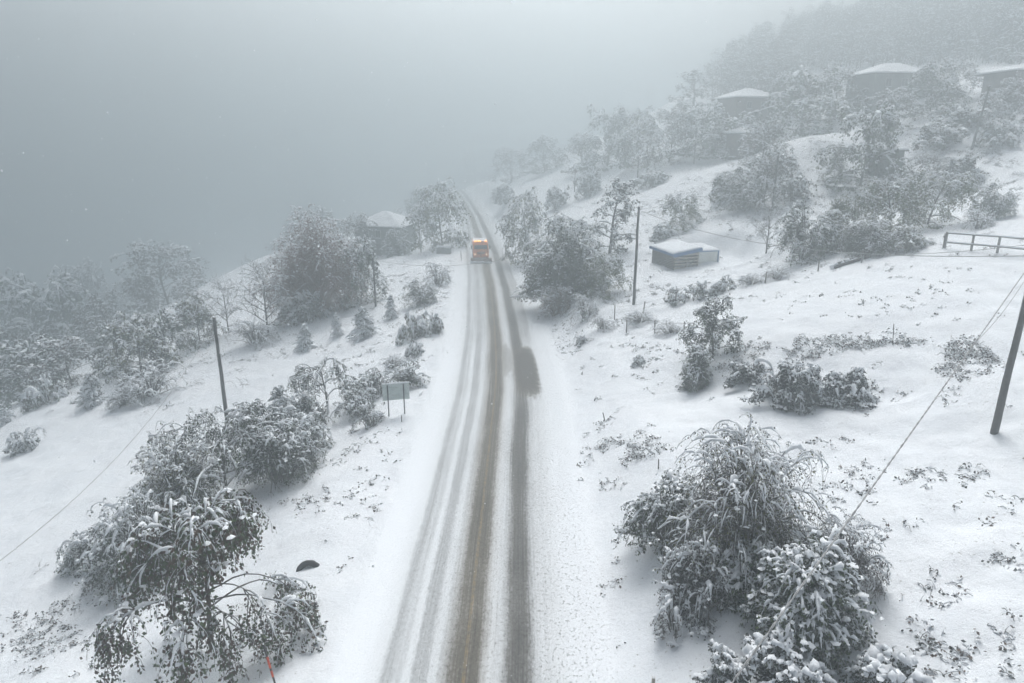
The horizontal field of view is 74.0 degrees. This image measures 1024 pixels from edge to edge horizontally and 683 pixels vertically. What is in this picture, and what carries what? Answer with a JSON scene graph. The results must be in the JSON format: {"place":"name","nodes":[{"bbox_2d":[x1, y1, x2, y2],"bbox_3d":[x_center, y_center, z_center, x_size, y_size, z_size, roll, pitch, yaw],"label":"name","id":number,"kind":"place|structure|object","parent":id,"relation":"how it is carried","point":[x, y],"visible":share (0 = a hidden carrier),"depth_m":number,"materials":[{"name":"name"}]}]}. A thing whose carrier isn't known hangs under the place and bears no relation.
{"place":"outdoors","nodes":[
{"label":"outdoors","id":0,"kind":"place"},
{"bbox_2d":[0,0,894,231],"label":"sky","id":1,"kind":"structure","parent":0,"point":[542,63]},
{"bbox_2d":[329,188,618,682],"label":"road","id":2,"kind":"structure","parent":0,"point":[521,569],"depth_m":32.74,"materials":[{"name":"snow"}]},
{"bbox_2d":[0,9,1023,682],"bbox_3d":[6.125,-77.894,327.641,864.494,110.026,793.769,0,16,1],"label":"ground","id":3,"kind":"structure","parent":0,"point":[58,467],"depth_m":43.15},
{"bbox_2d":[0,266,48,358],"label":"tree","id":4,"kind":"object","parent":3,"relation":"on","point":[3,310],"visible":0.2,"depth_m":149.92,"materials":[{"name":"grey plant"}]},
{"bbox_2d":[2,426,46,457],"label":"bush","id":5,"kind":"object","parent":3,"relation":"on","point":[19,446],"visible":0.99,"depth_m":55.97,"materials":[{"name":"grey plant"}]},
{"bbox_2d":[0,332,79,408],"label":"tree","id":6,"kind":"object","parent":3,"relation":"on","point":[11,371],"visible":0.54,"depth_m":76.33,"materials":[{"name":"grey plant"}]},
{"bbox_2d":[20,372,69,413],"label":"bush","id":7,"kind":"object","parent":3,"relation":"on","point":[32,396],"visible":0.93,"depth_m":66.87,"materials":[{"name":"grey plant"}]},
{"bbox_2d":[0,265,105,381],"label":"tree","id":8,"kind":"object","parent":3,"relation":"on","point":[60,281],"visible":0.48,"depth_m":130.28,"materials":[{"name":"grey plant"}]},
{"bbox_2d":[10,335,122,393],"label":"tree","id":9,"kind":"object","parent":3,"relation":"on","point":[65,356],"visible":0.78,"depth_m":72.38,"materials":[{"name":"grey plant"}]},
{"bbox_2d":[45,256,111,329],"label":"tree","id":10,"kind":"object","parent":3,"relation":"on","point":[84,271],"visible":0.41,"depth_m":178.97,"materials":[{"name":"grey plant"}]},
{"bbox_2d":[54,525,118,577],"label":"bush","id":11,"kind":"object","parent":3,"relation":"on","point":[82,544],"visible":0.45,"depth_m":35.90,"materials":[{"name":"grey plant"}]},
{"bbox_2d":[74,372,109,408],"bbox_3d":[-39.676,4.436,64.119,2.918,3.436,3.238,-3,17,-9],"label":"conifer","id":12,"kind":"object","parent":3,"relation":"on","point":[89,389],"visible":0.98,"depth_m":63.58,"materials":[{"name":"grey plant"}]},
{"bbox_2d":[0,253,209,402],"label":"valley forest","id":13,"kind":"object","parent":3,"relation":"on","point":[81,320],"visible":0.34,"depth_m":119.86,"materials":[{"name":"grey plant"}]},
{"bbox_2d":[85,316,145,376],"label":"tree","id":14,"kind":"object","parent":3,"relation":"on","point":[104,349],"visible":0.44,"depth_m":73.75,"materials":[{"name":"grey plant"}]},
{"bbox_2d":[71,481,199,608],"bbox_3d":[-18.570,9.668,34.481,7.489,5.010,6.466,0,16,1],"label":"bush","id":15,"kind":"object","parent":3,"relation":"on","point":[120,529],"visible":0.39,"depth_m":33.58,"materials":[{"name":"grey plant"}]},
{"bbox_2d":[92,311,182,383],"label":"tree","id":16,"kind":"object","parent":3,"relation":"on","point":[119,344],"visible":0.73,"depth_m":69.92,"materials":[{"name":"grey plant"}]},
{"bbox_2d":[96,358,187,407],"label":"bush","id":17,"kind":"object","parent":3,"relation":"on","point":[150,390],"visible":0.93,"depth_m":63.22,"materials":[{"name":"grey plant"}]},
{"bbox_2d":[109,238,209,314],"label":"tree","id":18,"kind":"object","parent":3,"relation":"on","point":[183,280],"visible":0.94,"depth_m":127.33,"materials":[{"name":"grey plant"}]},
{"bbox_2d":[127,304,198,373],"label":"tree","id":19,"kind":"object","parent":3,"relation":"on","point":[170,320],"visible":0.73,"depth_m":72.78,"materials":[{"name":"grey plant"}]},
{"bbox_2d":[133,427,201,495],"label":"bush","id":20,"kind":"object","parent":3,"relation":"on","point":[155,442],"visible":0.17,"depth_m":43.85,"materials":[{"name":"grey plant"}]},
{"bbox_2d":[112,435,229,539],"bbox_3d":[-19.353,8.063,38.683,6.492,5.369,6.918,0,16,1],"label":"bush","id":21,"kind":"object","parent":3,"relation":"on","point":[167,480],"visible":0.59,"depth_m":38.49,"materials":[{"name":"grey plant"}]},
{"bbox_2d":[170,288,226,349],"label":"tree","id":22,"kind":"object","parent":3,"relation":"on","point":[204,313],"visible":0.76,"depth_m":77.84,"materials":[{"name":"grey plant"}]},
{"bbox_2d":[80,488,327,682],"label":"tree","id":23,"kind":"object","parent":3,"relation":"on","point":[236,520],"visible":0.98,"depth_m":24.04,"materials":[{"name":"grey plant"}]},
{"bbox_2d":[146,400,305,530],"bbox_3d":[-17.825,6.908,40.105,9.007,6.013,10.812,8,18,25],"label":"tree","id":24,"kind":"object","parent":3,"relation":"on","point":[192,423],"visible":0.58,"depth_m":39.91,"materials":[{"name":"grey plant"}]},
{"bbox_2d":[224,320,281,350],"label":"bush","id":25,"kind":"object","parent":3,"relation":"on","point":[258,329],"visible":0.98,"depth_m":73.28,"materials":[{"name":"grey plant"}]},
{"bbox_2d":[212,398,296,458],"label":"bush","id":26,"kind":"object","parent":3,"relation":"on","point":[273,408],"visible":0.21,"depth_m":45.25,"materials":[{"name":"grey plant"}]},
{"bbox_2d":[229,258,304,332],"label":"tree","id":27,"kind":"object","parent":3,"relation":"on","point":[265,294],"visible":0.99,"depth_m":74.60,"materials":[{"name":"grey plant"}]},
{"bbox_2d":[221,411,326,498],"bbox_3d":[-13.754,6.411,41.322,5.682,4.289,6.054,5,17,15],"label":"bush","id":28,"kind":"object","parent":3,"relation":"on","point":[277,468],"visible":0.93,"depth_m":40.00,"materials":[{"name":"grey plant"}]},
{"bbox_2d":[273,287,330,327],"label":"bush","id":29,"kind":"object","parent":3,"relation":"on","point":[306,312],"visible":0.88,"depth_m":79.33,"materials":[{"name":"grey plant"}]},
{"bbox_2d":[285,383,323,425],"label":"bush","id":30,"kind":"object","parent":3,"relation":"on","point":[305,406],"visible":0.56,"depth_m":49.30,"materials":[{"name":"grey plant"}]},
{"bbox_2d":[239,202,371,318],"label":"tree","id":31,"kind":"object","parent":3,"relation":"on","point":[307,274],"visible":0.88,"depth_m":80.36,"materials":[{"name":"grey plant"}]},
{"bbox_2d":[286,355,362,426],"bbox_3d":[-13.697,3.266,49.849,5.903,5.249,5.778,0,16,1],"label":"tree","id":32,"kind":"object","parent":3,"relation":"on","point":[307,375],"visible":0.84,"depth_m":49.22,"materials":[{"name":"grey plant"}]},
{"bbox_2d":[330,376,378,422],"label":"bush","id":33,"kind":"object","parent":3,"relation":"on","point":[348,403],"visible":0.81,"depth_m":48.22,"materials":[{"name":"grey plant"}]},
{"bbox_2d":[333,211,377,258],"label":"tree","id":34,"kind":"object","parent":3,"relation":"on","point":[354,224],"visible":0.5,"depth_m":122.17,"materials":[{"name":"grey plant"}]},
{"bbox_2d":[331,234,388,309],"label":"tree","id":35,"kind":"object","parent":3,"relation":"on","point":[366,247],"visible":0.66,"depth_m":82.34,"materials":[{"name":"grey plant"}]},
{"bbox_2d":[345,306,380,343],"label":"conifer","id":36,"kind":"object","parent":3,"relation":"on","point":[362,319],"visible":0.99,"depth_m":69.86,"materials":[{"name":"grey plant"}]},
{"bbox_2d":[348,211,419,255],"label":"house","id":37,"kind":"structure","parent":3,"relation":"on","point":[387,221],"depth_m":125.34,"materials":[{"name":"grey wood"}]},
{"bbox_2d":[382,381,409,415],"bbox_3d":[-7.892,4.081,46.387,1.819,2.738,0.163,-4,17,-13],"label":"road sign","id":38,"kind":"object","parent":3,"relation":"on","point":[396,391],"visible":0.98,"depth_m":46.20,"materials":[{"name":"metal"}]},
{"bbox_2d":[379,226,414,257],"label":"tree","id":39,"kind":"object","parent":3,"relation":"on","point":[397,237],"visible":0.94,"depth_m":120.97,"materials":[{"name":"grey plant"}]},
{"bbox_2d":[388,359,430,388],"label":"bush","id":40,"kind":"object","parent":3,"relation":"on","point":[409,374],"visible":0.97,"depth_m":51.60,"materials":[{"name":"grey plant"}]},
{"bbox_2d":[395,309,427,344],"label":"bush","id":41,"kind":"object","parent":3,"relation":"on","point":[415,328],"visible":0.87,"depth_m":65.23,"materials":[{"name":"grey plant"}]},
{"bbox_2d":[398,276,437,308],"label":"bush","id":42,"kind":"object","parent":3,"relation":"on","point":[417,292],"visible":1,"depth_m":78.65,"materials":[{"name":"grey plant"}]},
{"bbox_2d":[401,176,470,252],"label":"tree","id":43,"kind":"object","parent":3,"relation":"on","point":[432,225],"visible":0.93,"depth_m":118.42,"materials":[{"name":"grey plant"}]},
{"bbox_2d":[484,145,533,182],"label":"tree","id":44,"kind":"object","parent":3,"relation":"on","point":[507,152],"visible":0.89,"depth_m":201.81,"materials":[{"name":"grey plant"}]},
{"bbox_2d":[0,74,1023,682],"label":"weeds","id":45,"kind":"object","parent":3,"relation":"on","point":[956,356],"visible":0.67,"depth_m":38.82,"materials":[{"name":"brown plant"}]},
{"bbox_2d":[495,186,549,265],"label":"tree","id":46,"kind":"object","parent":3,"relation":"on","point":[531,222],"visible":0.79,"depth_m":101.21,"materials":[{"name":"grey plant"}]},
{"bbox_2d":[516,134,573,174],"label":"tree","id":47,"kind":"object","parent":3,"relation":"on","point":[536,146],"visible":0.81,"depth_m":188.61,"materials":[{"name":"grey plant"}]},
{"bbox_2d":[530,280,576,320],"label":"bush","id":48,"kind":"object","parent":3,"relation":"on","point":[558,295],"visible":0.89,"depth_m":70.47,"materials":[{"name":"grey plant"}]},
{"bbox_2d":[510,207,612,306],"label":"tree","id":49,"kind":"object","parent":3,"relation":"on","point":[557,264],"visible":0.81,"depth_m":72.25,"materials":[{"name":"grey plant"}]},
{"bbox_2d":[550,131,611,173],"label":"tree","id":50,"kind":"object","parent":3,"relation":"on","point":[569,145],"visible":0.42,"depth_m":164.31,"materials":[{"name":"grey plant"}]},
{"bbox_2d":[573,166,602,200],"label":"bush","id":51,"kind":"object","parent":3,"relation":"on","point":[589,187],"visible":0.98,"depth_m":134.22,"materials":[{"name":"grey plant"}]},
{"bbox_2d":[573,250,633,299],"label":"bush","id":52,"kind":"object","parent":3,"relation":"on","point":[608,265],"visible":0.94,"depth_m":69.74,"materials":[{"name":"grey plant"}]},
{"bbox_2d":[573,102,637,171],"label":"tree","id":53,"kind":"object","parent":3,"relation":"on","point":[612,127],"visible":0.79,"depth_m":153.69,"materials":[{"name":"grey plant"}]},
{"bbox_2d":[588,177,639,254],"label":"tree","id":54,"kind":"object","parent":3,"relation":"on","point":[626,191],"visible":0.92,"depth_m":85.41,"materials":[{"name":"grey plant"}]},
{"bbox_2d":[610,105,668,169],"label":"tree","id":55,"kind":"object","parent":3,"relation":"on","point":[624,142],"visible":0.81,"depth_m":139.68,"materials":[{"name":"grey plant"}]},
{"bbox_2d":[612,466,705,563],"bbox_3d":[6.801,7.170,29.027,5.040,3.259,3.797,9,19,28],"label":"bush","id":56,"kind":"object","parent":3,"relation":"on","point":[652,520],"visible":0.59,"depth_m":28.59,"materials":[{"name":"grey plant"}]},
{"bbox_2d":[633,101,700,166],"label":"tree","id":57,"kind":"object","parent":3,"relation":"on","point":[665,113],"visible":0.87,"depth_m":132.97,"materials":[{"name":"grey plant"}]},
{"bbox_2d":[649,582,697,647],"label":"bush","id":58,"kind":"object","parent":3,"relation":"on","point":[674,611],"visible":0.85,"depth_m":24.59,"materials":[{"name":"brown plant"}]},
{"bbox_2d":[658,194,700,232],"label":"tree","id":59,"kind":"object","parent":3,"relation":"on","point":[689,206],"visible":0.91,"depth_m":88.96,"materials":[{"name":"grey plant"}]},
{"bbox_2d":[649,240,719,269],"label":"shed","id":60,"kind":"structure","parent":3,"relation":"on","point":[695,253],"depth_m":76.45,"materials":[{"name":"grey wood"}]},
{"bbox_2d":[666,68,714,123],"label":"tree","id":61,"kind":"object","parent":3,"relation":"on","point":[693,78],"visible":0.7,"depth_m":160.33,"materials":[{"name":"grey plant"}]},
{"bbox_2d":[654,534,732,637],"bbox_3d":[7.051,8.512,25.225,2.911,3.018,3.694,-6,18,-21],"label":"bush","id":62,"kind":"object","parent":3,"relation":"on","point":[691,591],"visible":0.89,"depth_m":24.73,"materials":[{"name":"grey plant"}]},
{"bbox_2d":[675,343,712,392],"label":"bush","id":63,"kind":"object","parent":3,"relation":"on","point":[696,372],"visible":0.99,"depth_m":44.81,"materials":[{"name":"grey plant"}]},
{"bbox_2d":[665,99,729,157],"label":"tree","id":64,"kind":"object","parent":3,"relation":"on","point":[703,118],"visible":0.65,"depth_m":129.72,"materials":[{"name":"grey plant"}]},
{"bbox_2d":[676,295,748,359],"bbox_3d":[13.923,-1.005,47.470,4.738,5.030,5.236,-11,19,-32],"label":"tree","id":65,"kind":"object","parent":3,"relation":"on","point":[706,313],"visible":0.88,"depth_m":46.92,"materials":[{"name":"grey plant"}]},
{"bbox_2d":[692,638,751,682],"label":"bush","id":66,"kind":"object","parent":3,"relation":"on","point":[728,665],"visible":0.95,"depth_m":21.41,"materials":[{"name":"white plant"}]},
{"bbox_2d":[690,110,772,160],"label":"tree","id":67,"kind":"object","parent":3,"relation":"on","point":[716,138],"visible":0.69,"depth_m":122.36,"materials":[{"name":"grey plant"}]},
{"bbox_2d":[708,161,770,210],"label":"bush","id":68,"kind":"object","parent":3,"relation":"on","point":[736,193],"visible":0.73,"depth_m":89.34,"materials":[{"name":"grey plant"}]},
{"bbox_2d":[649,408,839,610],"bbox_3d":[9.058,5.986,25.982,7.462,6.435,6.199,0,16,1],"label":"bush","id":69,"kind":"object","parent":3,"relation":"on","point":[737,511],"visible":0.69,"depth_m":25.44,"materials":[{"name":"grey plant"}]},
{"bbox_2d":[711,88,785,130],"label":"house","id":70,"kind":"structure","parent":3,"relation":"on","point":[751,99],"depth_m":133.71,"materials":[{"name":"grey wood"}]},
{"bbox_2d":[722,125,774,159],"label":"barn","id":71,"kind":"structure","parent":3,"relation":"on","point":[733,135],"depth_m":119.80,"materials":[{"name":"grey wood"}]},
{"bbox_2d":[715,531,782,619],"bbox_3d":[8.833,8.341,25.036,2.968,2.637,3.064,0,16,1],"label":"bush","id":72,"kind":"object","parent":3,"relation":"on","point":[736,585],"visible":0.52,"depth_m":24.45,"materials":[{"name":"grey plant"}]},
{"bbox_2d":[723,360,774,391],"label":"bush","id":73,"kind":"object","parent":3,"relation":"on","point":[739,372],"visible":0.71,"depth_m":42.54,"materials":[{"name":"grey plant"}]},
{"bbox_2d":[728,116,794,166],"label":"tree","id":74,"kind":"object","parent":3,"relation":"on","point":[758,139],"visible":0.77,"depth_m":99.22,"materials":[{"name":"grey plant"}]},
{"bbox_2d":[734,148,797,212],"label":"tree","id":75,"kind":"object","parent":3,"relation":"on","point":[762,162],"visible":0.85,"depth_m":86.26,"materials":[{"name":"grey plant"}]},
{"bbox_2d":[740,357,821,414],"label":"bush","id":76,"kind":"object","parent":3,"relation":"on","point":[788,385],"visible":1,"depth_m":38.13,"materials":[{"name":"grey plant"}]},
{"bbox_2d":[741,630,836,682],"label":"bush","id":77,"kind":"object","parent":3,"relation":"on","point":[768,663],"visible":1,"depth_m":20.60,"materials":[{"name":"white plant"}]},
{"bbox_2d":[766,169,813,201],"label":"bush","id":78,"kind":"object","parent":3,"relation":"on","point":[797,186],"visible":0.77,"depth_m":87.23,"materials":[{"name":"grey plant"}]},
{"bbox_2d":[742,61,854,136],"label":"tree","id":79,"kind":"object","parent":3,"relation":"on","point":[801,75],"visible":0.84,"depth_m":118.38,"materials":[{"name":"grey plant"}]},
{"bbox_2d":[766,193,842,265],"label":"bush","id":80,"kind":"object","parent":3,"relation":"on","point":[788,237],"visible":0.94,"depth_m":63.42,"materials":[{"name":"grey plant"}]},
{"bbox_2d":[739,523,883,681],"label":"bush","id":81,"kind":"object","parent":3,"relation":"on","point":[817,617],"visible":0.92,"depth_m":21.69,"materials":[{"name":"green plant"}]},
{"bbox_2d":[801,365,845,408],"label":"bush","id":82,"kind":"object","parent":3,"relation":"on","point":[830,384],"visible":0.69,"depth_m":37.76,"materials":[{"name":"grey plant"}]},
{"bbox_2d":[795,63,873,122],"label":"tree","id":83,"kind":"object","parent":3,"relation":"on","point":[845,74],"visible":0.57,"depth_m":120.39,"materials":[{"name":"grey plant"}]},
{"bbox_2d":[800,505,893,613],"bbox_3d":[12.014,7.682,24.341,3.409,3.066,3.321,0,16,1],"label":"bush","id":84,"kind":"object","parent":3,"relation":"on","point":[860,554],"visible":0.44,"depth_m":24.12,"materials":[{"name":"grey plant"}]},
{"bbox_2d":[814,187,888,242],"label":"tree","id":85,"kind":"object","parent":3,"relation":"on","point":[848,204],"visible":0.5,"depth_m":65.03,"materials":[{"name":"grey plant"}]},
{"bbox_2d":[826,365,881,408],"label":"bush","id":86,"kind":"object","parent":3,"relation":"on","point":[858,388],"visible":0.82,"depth_m":37.43,"materials":[{"name":"grey plant"}]},
{"bbox_2d":[699,0,1023,107],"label":"forest","id":87,"kind":"object","parent":3,"relation":"on","point":[919,35],"visible":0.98,"depth_m":165.41,"materials":[{"name":"grey plant"}]},
{"bbox_2d":[811,98,912,193],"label":"tree","id":88,"kind":"object","parent":3,"relation":"on","point":[882,134],"visible":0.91,"depth_m":85.55,"materials":[{"name":"grey plant"}]},
{"bbox_2d":[835,219,902,257],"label":"bush","id":89,"kind":"object","parent":3,"relation":"on","point":[862,234],"visible":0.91,"depth_m":58.60,"materials":[{"name":"grey plant"}]},
{"bbox_2d":[845,175,924,238],"bbox_3d":[36.074,-13.068,65.269,6.707,5.796,7.431,7,18,21],"label":"tree","id":90,"kind":"object","parent":3,"relation":"on","point":[876,192],"visible":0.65,"depth_m":64.39,"materials":[{"name":"grey plant"}]},
{"bbox_2d":[839,643,932,682],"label":"bush","id":91,"kind":"object","parent":3,"relation":"on","point":[873,665],"visible":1,"depth_m":20.07,"materials":[{"name":"white plant"}]},
{"bbox_2d":[844,63,943,114],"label":"house","id":92,"kind":"structure","parent":3,"relation":"on","point":[884,76],"depth_m":117.68,"materials":[{"name":"grey wood"}]},
{"bbox_2d":[852,88,943,130],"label":"tree","id":93,"kind":"object","parent":3,"relation":"on","point":[894,99],"visible":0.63,"depth_m":100.23,"materials":[{"name":"grey plant"}]},
{"bbox_2d":[883,224,935,251],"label":"bush","id":94,"kind":"object","parent":3,"relation":"on","point":[910,237],"visible":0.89,"depth_m":56.86,"materials":[{"name":"grey plant"}]},
{"bbox_2d":[903,151,961,190],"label":"tree","id":95,"kind":"object","parent":3,"relation":"on","point":[939,166],"visible":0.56,"depth_m":81.18,"materials":[{"name":"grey plant"}]},
{"bbox_2d":[894,59,972,117],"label":"tree","id":96,"kind":"object","parent":3,"relation":"on","point":[921,75],"visible":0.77,"depth_m":104.26,"materials":[{"name":"grey plant"}]},
{"bbox_2d":[895,168,979,229],"bbox_3d":[40.551,-13.534,64.404,7.255,5.643,8.038,2,17,7],"label":"tree","id":97,"kind":"object","parent":3,"relation":"on","point":[965,187],"visible":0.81,"depth_m":63.32,"materials":[{"name":"grey plant"}]},
{"bbox_2d":[910,119,971,151],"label":"bush","id":98,"kind":"object","parent":3,"relation":"on","point":[938,137],"visible":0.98,"depth_m":90.60,"materials":[{"name":"grey plant"}]},
{"bbox_2d":[924,55,983,103],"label":"tree","id":99,"kind":"object","parent":3,"relation":"on","point":[965,66],"visible":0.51,"depth_m":106.92,"materials":[{"name":"grey plant"}]},
{"bbox_2d":[921,100,993,132],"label":"bush","id":100,"kind":"object","parent":3,"relation":"on","point":[957,117],"visible":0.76,"depth_m":93.36,"materials":[{"name":"grey plant"}]},
{"bbox_2d":[941,149,988,182],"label":"bush","id":101,"kind":"object","parent":3,"relation":"on","point":[966,163],"visible":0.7,"depth_m":79.38,"materials":[{"name":"grey plant"}]},
{"bbox_2d":[968,178,1021,220],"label":"bush","id":102,"kind":"object","parent":3,"relation":"on","point":[994,206],"visible":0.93,"depth_m":61.86,"materials":[{"name":"grey plant"}]},
{"bbox_2d":[974,117,1023,147],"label":"bush","id":103,"kind":"object","parent":3,"relation":"on","point":[1002,133],"visible":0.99,"depth_m":85.64,"materials":[{"name":"grey plant"}]},
{"bbox_2d":[974,63,1023,99],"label":"house","id":104,"kind":"structure","parent":3,"relation":"on","point":[993,78],"depth_m":99.45,"materials":[{"name":"grey wood"}]},
{"bbox_2d":[976,72,1023,122],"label":"tree","id":105,"kind":"object","parent":3,"relation":"on","point":[1015,83],"visible":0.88,"depth_m":90.06,"materials":[{"name":"grey plant"}]},
{"bbox_2d":[990,295,1023,434],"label":"utility pole","id":106,"kind":"object","parent":3,"relation":"on","point":[1000,404],"visible":0.96,"depth_m":30.96,"materials":[{"name":"brown wood"}]},
{"bbox_2d":[731,273,1023,682],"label":"power cable","id":107,"kind":"object","parent":106,"relation":"attached to","point":[802,585],"visible":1,"depth_m":15.09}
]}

